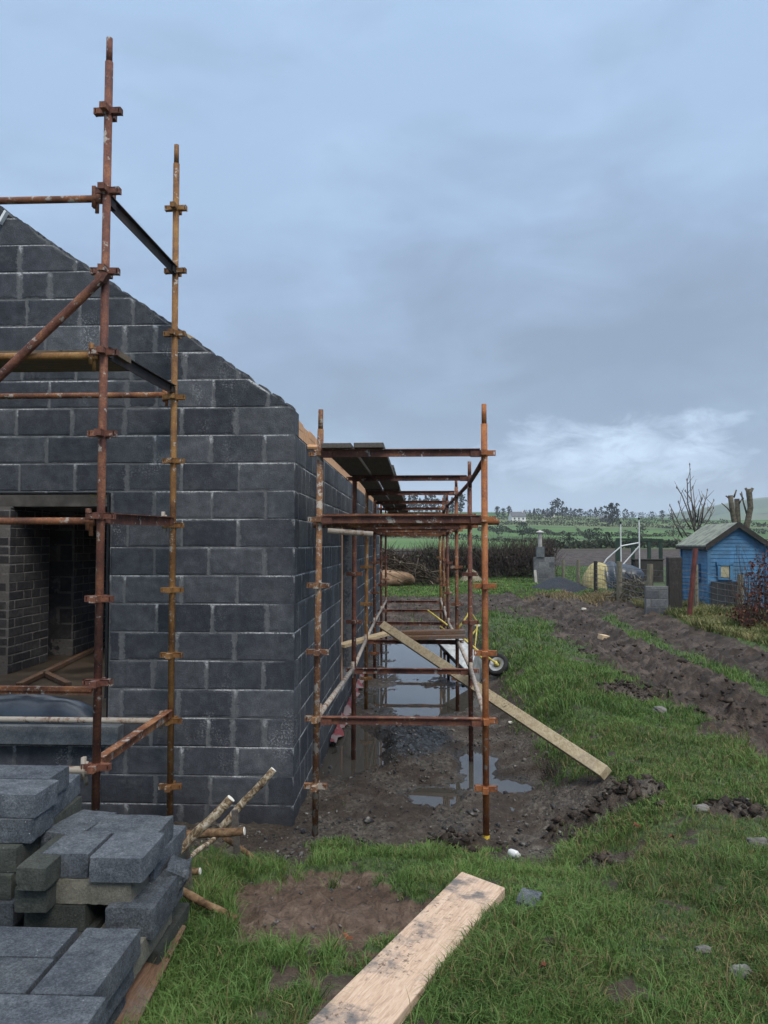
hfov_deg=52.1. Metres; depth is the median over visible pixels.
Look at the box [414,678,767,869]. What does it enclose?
mud clods
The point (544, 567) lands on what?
yard wall
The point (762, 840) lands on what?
stone
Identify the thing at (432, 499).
hill tree
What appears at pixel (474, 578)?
boulder
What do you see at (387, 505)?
scaffold board
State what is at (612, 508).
hill tree
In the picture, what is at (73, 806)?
concrete block
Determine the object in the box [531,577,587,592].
gravel heap
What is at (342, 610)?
scaffold pole
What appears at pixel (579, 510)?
hill tree
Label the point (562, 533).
field hedges
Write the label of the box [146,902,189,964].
concrete block
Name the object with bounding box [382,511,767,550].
hills
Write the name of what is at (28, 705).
plastic sheet
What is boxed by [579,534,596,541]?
hill tree
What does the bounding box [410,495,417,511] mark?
hill tree
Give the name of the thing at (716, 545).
garden shed
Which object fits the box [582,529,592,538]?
hill tree
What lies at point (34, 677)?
timber batten
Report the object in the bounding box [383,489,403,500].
scaffold board
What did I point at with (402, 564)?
brushwood heap
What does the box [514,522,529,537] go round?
hill tree
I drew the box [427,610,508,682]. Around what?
wheelbarrow
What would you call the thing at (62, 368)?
scaffold board
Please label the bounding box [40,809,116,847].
concrete block
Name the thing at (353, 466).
scaffold board
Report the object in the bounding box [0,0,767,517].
sky
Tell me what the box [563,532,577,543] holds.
hill tree
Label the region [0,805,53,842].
concrete block
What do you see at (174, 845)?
concrete block
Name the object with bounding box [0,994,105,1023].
concrete block
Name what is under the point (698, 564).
window
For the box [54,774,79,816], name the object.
concrete block
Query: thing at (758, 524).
field hedges
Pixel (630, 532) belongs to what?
field hedges
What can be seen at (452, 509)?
hill tree
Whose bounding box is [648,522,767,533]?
field hedges
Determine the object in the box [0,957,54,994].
concrete block
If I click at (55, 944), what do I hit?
concrete block
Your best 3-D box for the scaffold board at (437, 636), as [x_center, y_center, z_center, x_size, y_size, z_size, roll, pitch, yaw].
[0.590,1.633,10.267,0.942,0.062,0.200,0,-2,0]
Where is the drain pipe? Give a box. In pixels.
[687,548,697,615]
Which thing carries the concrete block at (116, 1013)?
on the ground at (350, 908)
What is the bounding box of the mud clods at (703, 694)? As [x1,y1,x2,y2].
[389,593,767,747]
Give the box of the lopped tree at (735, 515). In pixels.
[721,487,753,528]
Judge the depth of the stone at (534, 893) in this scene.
3.71 m
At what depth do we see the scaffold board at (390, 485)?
9.80 m
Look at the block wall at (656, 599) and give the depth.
20.62 m
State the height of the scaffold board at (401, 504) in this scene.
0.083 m
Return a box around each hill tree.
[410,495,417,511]
[420,495,429,511]
[426,495,435,511]
[449,497,454,513]
[458,494,466,513]
[488,525,504,535]
[494,506,500,514]
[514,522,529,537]
[525,528,535,537]
[545,508,551,515]
[550,497,567,516]
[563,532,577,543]
[575,508,583,517]
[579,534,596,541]
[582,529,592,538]
[587,509,593,518]
[588,528,606,538]
[593,507,597,518]
[597,508,604,516]
[600,503,619,522]
[600,532,615,542]
[620,509,631,517]
[627,533,641,537]
[636,526,648,536]
[646,511,656,517]
[659,510,665,518]
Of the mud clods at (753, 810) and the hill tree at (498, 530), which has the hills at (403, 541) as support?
the hill tree at (498, 530)
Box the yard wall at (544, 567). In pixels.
[533,557,554,582]
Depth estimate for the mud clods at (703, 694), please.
10.43 m
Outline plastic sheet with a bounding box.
[0,694,92,723]
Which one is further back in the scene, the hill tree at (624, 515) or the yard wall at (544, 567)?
the hill tree at (624, 515)
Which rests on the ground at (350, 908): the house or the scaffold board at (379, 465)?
the house
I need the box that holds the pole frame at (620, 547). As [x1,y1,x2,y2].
[604,517,639,567]
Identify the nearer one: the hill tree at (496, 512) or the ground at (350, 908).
the ground at (350, 908)
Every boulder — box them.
[379,570,414,586]
[460,569,481,581]
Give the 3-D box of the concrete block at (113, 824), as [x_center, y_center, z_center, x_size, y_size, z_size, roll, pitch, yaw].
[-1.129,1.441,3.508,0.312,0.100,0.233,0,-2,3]
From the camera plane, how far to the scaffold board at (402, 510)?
16.89 m
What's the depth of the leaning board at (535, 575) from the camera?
32.41 m
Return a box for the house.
[0,206,379,826]
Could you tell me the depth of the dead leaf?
3.36 m
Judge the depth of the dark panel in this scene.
21.38 m
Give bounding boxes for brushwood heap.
[379,544,454,586]
[598,568,662,600]
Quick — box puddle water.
[319,636,541,821]
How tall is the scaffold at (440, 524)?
3.318 m
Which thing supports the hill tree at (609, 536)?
on the hills at (403, 541)
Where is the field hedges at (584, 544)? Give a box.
[544,537,677,548]
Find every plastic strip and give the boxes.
[0,210,8,224]
[330,674,363,743]
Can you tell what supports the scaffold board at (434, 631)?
on the scaffold at (440, 524)
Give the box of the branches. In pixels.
[181,767,275,921]
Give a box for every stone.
[652,706,666,712]
[691,804,709,813]
[695,945,710,954]
[729,964,752,979]
[747,837,767,848]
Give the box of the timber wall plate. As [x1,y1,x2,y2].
[299,421,377,505]
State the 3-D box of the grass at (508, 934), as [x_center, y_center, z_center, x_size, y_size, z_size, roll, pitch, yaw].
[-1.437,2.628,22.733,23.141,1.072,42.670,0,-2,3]
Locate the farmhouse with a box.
[508,510,525,521]
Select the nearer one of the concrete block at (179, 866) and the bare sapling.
the concrete block at (179, 866)
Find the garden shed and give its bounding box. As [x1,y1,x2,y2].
[676,522,767,606]
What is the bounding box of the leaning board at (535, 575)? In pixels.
[534,570,537,583]
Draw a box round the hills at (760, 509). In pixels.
[643,497,767,519]
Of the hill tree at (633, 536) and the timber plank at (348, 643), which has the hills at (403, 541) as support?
the hill tree at (633, 536)
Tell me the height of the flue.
1.131 m
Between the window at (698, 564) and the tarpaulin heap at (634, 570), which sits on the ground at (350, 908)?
the tarpaulin heap at (634, 570)
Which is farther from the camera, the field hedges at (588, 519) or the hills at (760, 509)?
the hills at (760, 509)
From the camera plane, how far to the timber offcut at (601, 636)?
16.38 m
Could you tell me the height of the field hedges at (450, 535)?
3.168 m
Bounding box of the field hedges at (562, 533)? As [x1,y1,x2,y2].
[477,526,564,535]
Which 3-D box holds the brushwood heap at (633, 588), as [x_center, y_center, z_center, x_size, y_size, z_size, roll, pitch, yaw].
[7.593,2.500,24.461,2.106,1.557,1.930,0,-2,-11]
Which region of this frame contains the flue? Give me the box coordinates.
[536,530,544,556]
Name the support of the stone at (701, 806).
on the ground at (350, 908)
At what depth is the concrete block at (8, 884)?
3.19 m
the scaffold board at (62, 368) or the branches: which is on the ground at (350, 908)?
the branches
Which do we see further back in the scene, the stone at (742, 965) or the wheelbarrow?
the wheelbarrow
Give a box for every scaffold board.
[0,350,130,364]
[0,364,127,371]
[321,443,371,475]
[354,442,393,474]
[360,474,381,488]
[365,489,388,500]
[379,465,399,488]
[381,499,393,506]
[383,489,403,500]
[393,634,465,639]
[394,495,406,505]
[395,506,407,511]
[401,629,464,634]
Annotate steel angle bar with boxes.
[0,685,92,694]
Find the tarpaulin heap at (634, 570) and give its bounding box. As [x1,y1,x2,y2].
[581,561,643,589]
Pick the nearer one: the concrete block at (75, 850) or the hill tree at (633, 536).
the concrete block at (75, 850)
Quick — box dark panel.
[711,582,736,607]
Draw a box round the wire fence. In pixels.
[549,555,767,620]
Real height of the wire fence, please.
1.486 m
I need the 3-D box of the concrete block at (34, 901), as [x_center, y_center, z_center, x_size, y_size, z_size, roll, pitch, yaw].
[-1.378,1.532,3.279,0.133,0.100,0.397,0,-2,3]
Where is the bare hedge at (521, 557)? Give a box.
[382,531,573,579]
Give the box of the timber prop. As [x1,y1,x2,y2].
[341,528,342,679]
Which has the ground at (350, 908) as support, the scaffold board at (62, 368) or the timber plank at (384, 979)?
the timber plank at (384, 979)
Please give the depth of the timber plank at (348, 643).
10.53 m
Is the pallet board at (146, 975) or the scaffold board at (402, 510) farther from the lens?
the scaffold board at (402, 510)
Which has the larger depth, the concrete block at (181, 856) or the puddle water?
the puddle water
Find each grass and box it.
[116,566,767,1023]
[504,589,643,606]
[630,597,767,645]
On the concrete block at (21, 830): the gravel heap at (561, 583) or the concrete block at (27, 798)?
the concrete block at (27, 798)
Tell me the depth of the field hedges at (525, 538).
193.99 m
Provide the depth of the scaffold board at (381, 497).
11.79 m
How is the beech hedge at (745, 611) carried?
on the ground at (350, 908)
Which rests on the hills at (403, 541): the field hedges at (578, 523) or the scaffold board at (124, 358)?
the field hedges at (578, 523)
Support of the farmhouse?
on the hills at (403, 541)
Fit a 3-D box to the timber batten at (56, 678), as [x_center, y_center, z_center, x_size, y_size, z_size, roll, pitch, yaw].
[-3.800,1.932,9.104,0.070,0.045,0.945,2,-3,-38]
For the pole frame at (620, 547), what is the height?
2.836 m
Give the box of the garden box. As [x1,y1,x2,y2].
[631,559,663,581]
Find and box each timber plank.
[309,872,504,1023]
[341,632,389,647]
[379,621,611,779]
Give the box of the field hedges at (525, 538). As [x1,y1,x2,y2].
[477,536,679,542]
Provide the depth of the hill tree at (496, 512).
512.96 m
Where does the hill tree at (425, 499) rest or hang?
on the hills at (403, 541)
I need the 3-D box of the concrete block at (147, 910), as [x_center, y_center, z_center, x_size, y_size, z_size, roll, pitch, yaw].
[-0.994,1.628,3.287,0.200,0.128,0.400,0,-2,3]
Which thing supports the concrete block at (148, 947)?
on the concrete block at (180, 914)
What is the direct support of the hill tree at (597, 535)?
on the hills at (403, 541)
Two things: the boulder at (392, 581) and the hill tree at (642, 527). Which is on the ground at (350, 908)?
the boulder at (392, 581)
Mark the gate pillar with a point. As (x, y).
(674, 575)
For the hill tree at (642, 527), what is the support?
on the hills at (403, 541)
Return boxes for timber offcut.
[307,445,316,449]
[597,634,609,639]
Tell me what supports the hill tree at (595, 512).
on the hills at (403, 541)
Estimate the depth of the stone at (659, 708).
8.63 m
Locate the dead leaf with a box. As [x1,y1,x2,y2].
[343,932,352,940]
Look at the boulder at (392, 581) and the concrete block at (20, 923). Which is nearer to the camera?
the concrete block at (20, 923)
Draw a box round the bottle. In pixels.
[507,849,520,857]
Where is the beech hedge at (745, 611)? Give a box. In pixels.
[716,541,767,628]
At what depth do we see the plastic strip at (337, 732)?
10.06 m
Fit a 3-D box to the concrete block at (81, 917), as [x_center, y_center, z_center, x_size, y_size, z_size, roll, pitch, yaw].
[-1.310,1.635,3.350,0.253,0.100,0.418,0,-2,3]
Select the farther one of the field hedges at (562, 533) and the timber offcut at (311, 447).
the field hedges at (562, 533)
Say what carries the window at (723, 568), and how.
in the garden shed
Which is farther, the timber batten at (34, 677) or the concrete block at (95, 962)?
the timber batten at (34, 677)
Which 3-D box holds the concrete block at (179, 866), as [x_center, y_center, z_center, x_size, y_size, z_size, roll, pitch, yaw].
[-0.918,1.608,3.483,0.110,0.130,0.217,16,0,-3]
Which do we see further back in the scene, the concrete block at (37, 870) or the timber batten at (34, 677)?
the timber batten at (34, 677)
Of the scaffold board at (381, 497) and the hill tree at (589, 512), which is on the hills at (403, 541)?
the hill tree at (589, 512)
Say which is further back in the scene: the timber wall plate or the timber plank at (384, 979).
the timber wall plate
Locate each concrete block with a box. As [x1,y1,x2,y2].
[0,765,68,792]
[0,779,58,817]
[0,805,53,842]
[0,836,40,871]
[0,872,16,899]
[0,896,23,926]
[0,926,77,963]
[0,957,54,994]
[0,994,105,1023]
[14,881,55,912]
[14,918,23,926]
[15,834,63,890]
[24,903,104,930]
[30,928,140,1004]
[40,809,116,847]
[42,830,110,877]
[53,796,81,824]
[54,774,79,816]
[56,876,148,904]
[78,908,105,937]
[88,814,173,844]
[89,832,165,882]
[101,913,171,978]
[105,853,184,907]
[105,867,182,939]
[106,965,133,1022]
[106,996,125,1023]
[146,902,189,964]
[149,825,185,881]
[163,854,191,894]
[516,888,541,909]
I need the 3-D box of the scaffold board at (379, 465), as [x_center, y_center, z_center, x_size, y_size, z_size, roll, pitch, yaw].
[-0.058,-0.447,7.034,0.222,0.038,2.440,0,-2,3]
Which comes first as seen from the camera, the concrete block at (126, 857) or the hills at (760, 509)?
the concrete block at (126, 857)
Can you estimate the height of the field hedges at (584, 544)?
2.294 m
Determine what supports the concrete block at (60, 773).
on the concrete block at (68, 794)
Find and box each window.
[697,563,700,580]
[716,562,733,579]
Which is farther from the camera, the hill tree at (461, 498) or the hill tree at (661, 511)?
the hill tree at (461, 498)
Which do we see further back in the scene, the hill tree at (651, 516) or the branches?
the hill tree at (651, 516)
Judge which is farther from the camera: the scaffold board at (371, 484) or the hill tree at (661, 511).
the hill tree at (661, 511)
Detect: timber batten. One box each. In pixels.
[15,641,104,685]
[44,671,71,685]
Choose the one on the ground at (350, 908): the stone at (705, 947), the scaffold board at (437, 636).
the stone at (705, 947)
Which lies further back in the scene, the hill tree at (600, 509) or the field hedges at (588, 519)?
the hill tree at (600, 509)
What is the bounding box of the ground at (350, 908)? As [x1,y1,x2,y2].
[142,550,767,1023]
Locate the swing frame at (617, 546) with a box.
[615,538,662,564]
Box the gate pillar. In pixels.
[666,557,682,610]
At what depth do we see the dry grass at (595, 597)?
25.24 m
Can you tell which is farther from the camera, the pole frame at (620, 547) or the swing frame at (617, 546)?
the swing frame at (617, 546)
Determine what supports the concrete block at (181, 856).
on the concrete block at (98, 921)
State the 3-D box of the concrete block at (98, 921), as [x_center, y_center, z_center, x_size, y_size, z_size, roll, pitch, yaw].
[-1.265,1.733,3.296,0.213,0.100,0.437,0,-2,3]
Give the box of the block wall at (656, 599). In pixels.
[644,586,668,614]
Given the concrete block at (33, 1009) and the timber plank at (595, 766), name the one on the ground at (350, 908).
the timber plank at (595, 766)
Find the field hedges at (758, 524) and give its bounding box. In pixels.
[681,518,767,526]
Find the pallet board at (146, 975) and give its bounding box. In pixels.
[114,925,185,1023]
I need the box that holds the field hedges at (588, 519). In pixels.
[489,515,683,523]
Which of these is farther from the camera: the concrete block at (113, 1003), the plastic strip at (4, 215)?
the plastic strip at (4, 215)
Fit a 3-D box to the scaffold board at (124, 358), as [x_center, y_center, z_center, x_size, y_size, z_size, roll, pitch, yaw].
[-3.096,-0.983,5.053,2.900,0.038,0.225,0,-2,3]
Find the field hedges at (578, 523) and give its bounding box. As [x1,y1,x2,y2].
[499,520,649,526]
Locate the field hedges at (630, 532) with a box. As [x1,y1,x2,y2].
[564,530,692,536]
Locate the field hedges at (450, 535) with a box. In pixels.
[379,533,477,539]
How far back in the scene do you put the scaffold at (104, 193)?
4.79 m
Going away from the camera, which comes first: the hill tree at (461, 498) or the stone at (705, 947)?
the stone at (705, 947)
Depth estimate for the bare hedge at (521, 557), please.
35.22 m
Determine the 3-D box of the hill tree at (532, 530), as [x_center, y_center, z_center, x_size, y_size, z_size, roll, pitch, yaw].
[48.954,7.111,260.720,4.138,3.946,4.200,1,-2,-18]
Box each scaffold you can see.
[0,36,186,815]
[304,404,498,839]
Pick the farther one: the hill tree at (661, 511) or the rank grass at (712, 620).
the hill tree at (661, 511)
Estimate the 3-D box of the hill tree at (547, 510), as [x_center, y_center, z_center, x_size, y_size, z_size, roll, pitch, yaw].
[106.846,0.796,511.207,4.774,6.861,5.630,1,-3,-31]
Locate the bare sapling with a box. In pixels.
[668,463,714,541]
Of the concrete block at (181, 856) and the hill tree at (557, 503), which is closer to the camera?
the concrete block at (181, 856)
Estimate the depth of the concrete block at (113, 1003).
2.81 m
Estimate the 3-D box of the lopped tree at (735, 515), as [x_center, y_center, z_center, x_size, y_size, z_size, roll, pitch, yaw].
[11.702,1.021,26.004,1.028,3.654,0.491,0,-2,3]

